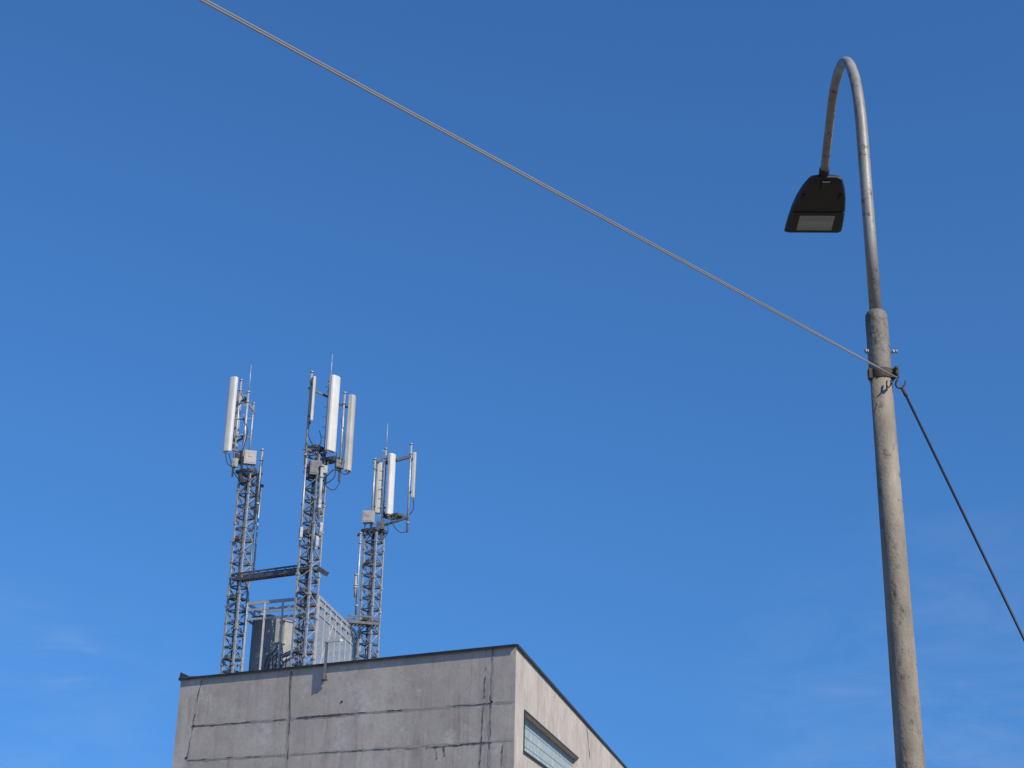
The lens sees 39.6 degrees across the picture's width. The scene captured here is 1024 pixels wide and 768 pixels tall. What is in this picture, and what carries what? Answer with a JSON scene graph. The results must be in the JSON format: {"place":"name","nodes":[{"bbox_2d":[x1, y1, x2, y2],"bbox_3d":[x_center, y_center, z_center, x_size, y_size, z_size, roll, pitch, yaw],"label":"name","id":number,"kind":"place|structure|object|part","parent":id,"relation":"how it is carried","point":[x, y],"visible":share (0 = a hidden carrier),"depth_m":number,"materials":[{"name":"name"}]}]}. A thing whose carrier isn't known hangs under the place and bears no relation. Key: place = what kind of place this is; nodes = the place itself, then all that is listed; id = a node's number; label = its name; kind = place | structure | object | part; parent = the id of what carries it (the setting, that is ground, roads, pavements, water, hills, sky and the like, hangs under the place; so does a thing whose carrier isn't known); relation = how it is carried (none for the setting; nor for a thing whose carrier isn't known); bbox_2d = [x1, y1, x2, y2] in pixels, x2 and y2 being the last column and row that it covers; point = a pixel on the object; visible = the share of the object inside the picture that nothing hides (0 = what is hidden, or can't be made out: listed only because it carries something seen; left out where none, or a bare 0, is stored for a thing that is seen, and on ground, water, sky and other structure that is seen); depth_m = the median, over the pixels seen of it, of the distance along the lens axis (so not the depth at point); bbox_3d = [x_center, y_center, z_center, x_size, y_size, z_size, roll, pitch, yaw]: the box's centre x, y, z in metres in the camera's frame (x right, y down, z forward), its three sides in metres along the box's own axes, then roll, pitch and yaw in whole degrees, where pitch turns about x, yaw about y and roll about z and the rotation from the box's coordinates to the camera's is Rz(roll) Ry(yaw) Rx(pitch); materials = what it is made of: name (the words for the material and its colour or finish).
{"place":"outdoors","nodes":[
{"label":"outdoors","id":0,"kind":"place"},
{"bbox_2d":[172,639,626,767],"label":"concrete building","id":1,"kind":"structure","parent":0,"point":[506,706],"depth_m":46.95,"materials":[{"name":"concrete"},{"name":"roofing felt"},{"name":"glass"}]},
{"bbox_2d":[220,365,263,673],"bbox_3d":[-10.363,5.134,54.112,1.446,12.516,1.145,-10,-23,27],"label":"antenna mast","id":2,"kind":"object","parent":1,"relation":"on","point":[242,457],"visible":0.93,"depth_m":54.26,"materials":[{"name":"metal"}]},
{"bbox_2d":[232,563,318,582],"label":"steel walkway","id":3,"kind":"structure","parent":2,"relation":"attached to","point":[283,572],"depth_m":52.37,"materials":[{"name":"grey metal"}]},
{"bbox_2d":[249,614,280,670],"bbox_3d":[-9.214,9.943,52.822,0.930,2.600,0.690,-12,-25,32],"label":"equipment cabinet","id":4,"kind":"object","parent":1,"relation":"on","point":[271,630],"visible":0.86,"depth_m":52.70,"materials":[{"name":"grey metal"}]},
{"bbox_3d":[-9.392,9.867,52.567,0.731,2.197,0.052,-12,-25,32],"label":"door","id":5,"kind":"part","parent":4,"relation":"part of","materials":[{"name":"grey metal"}]},
{"bbox_2d":[270,642,284,668],"bbox_3d":[-8.595,10.171,51.778,0.380,1.460,0.390,-12,-25,32],"label":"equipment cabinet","id":6,"kind":"object","parent":1,"relation":"on","point":[274,644],"visible":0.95,"depth_m":51.78,"materials":[{"name":"grey metal"}]},
{"bbox_3d":[-8.690,10.141,51.639,0.258,1.217,0.052,-12,-25,32],"label":"door","id":7,"kind":"part","parent":6,"relation":"part of","materials":[{"name":"grey metal"}]},
{"bbox_2d":[278,619,292,666],"bbox_3d":[-8.564,10.084,52.987,0.580,2.479,0.590,-12,-25,32],"label":"equipment cabinet","id":8,"kind":"object","parent":1,"relation":"on","point":[286,637],"visible":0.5,"depth_m":52.99,"materials":[{"name":"grey metal"}]},
{"bbox_3d":[-8.714,10.024,52.771,0.430,2.093,0.052,-12,-25,32],"label":"door","id":9,"kind":"part","parent":8,"relation":"part of","materials":[{"name":"grey metal"}]},
{"bbox_2d":[241,595,360,671],"bbox_3d":[-8.019,10.611,55.043,3.046,3.012,8.822,-1,-21,6],"label":"equipment cage","id":10,"kind":"object","parent":1,"relation":"on","point":[348,637],"visible":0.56,"depth_m":52.45,"materials":[{"name":"metal"}]},
{"bbox_2d":[289,354,355,666],"bbox_3d":[-6.910,4.614,52.212,1.865,12.286,1.030,1,-21,0],"label":"antenna mast","id":11,"kind":"object","parent":1,"relation":"on","point":[315,469],"visible":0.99,"depth_m":52.30,"materials":[{"name":"metal"}]},
{"bbox_2d":[354,424,416,659],"bbox_3d":[-5.233,7.160,57.972,2.291,11.662,1.091,1,-21,0],"label":"antenna mast","id":12,"kind":"object","parent":1,"relation":"on","point":[368,516],"visible":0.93,"depth_m":58.11,"materials":[{"name":"metal"}]},
{"bbox_2d":[345,614,379,627],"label":"steel walkway","id":13,"kind":"structure","parent":12,"relation":"attached to","point":[353,622],"depth_m":56.48,"materials":[{"name":"grey metal"}]},
{"bbox_2d":[523,710,578,767],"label":"window","id":14,"kind":"structure","parent":1,"relation":"in","point":[537,745],"depth_m":49.75,"materials":[{"name":"grey glass"}]},
{"bbox_2d":[0,0,1023,767],"label":"sky","id":15,"kind":"structure","parent":0,"point":[637,475],"materials":[{"name":"blue"}]},
{"label":"ground","id":16,"kind":"structure","parent":0,"visible":0},
{"bbox_2d":[784,56,925,767],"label":"street lamp","id":17,"kind":"object","parent":16,"relation":"on","point":[818,204],"visible":1,"depth_m":9.52,"materials":[{"name":"metal"}]},
{"bbox_2d":[199,0,897,377],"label":"span wire","id":18,"kind":"object","parent":17,"relation":"attached to","point":[339,74],"visible":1,"depth_m":6.78,"materials":[{"name":"metal"}]},
{"bbox_2d":[901,387,1023,640],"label":"guy wire","id":19,"kind":"object","parent":17,"relation":"attached to","point":[903,390],"visible":1,"depth_m":9.13,"materials":[{"name":"metal"}]}
]}

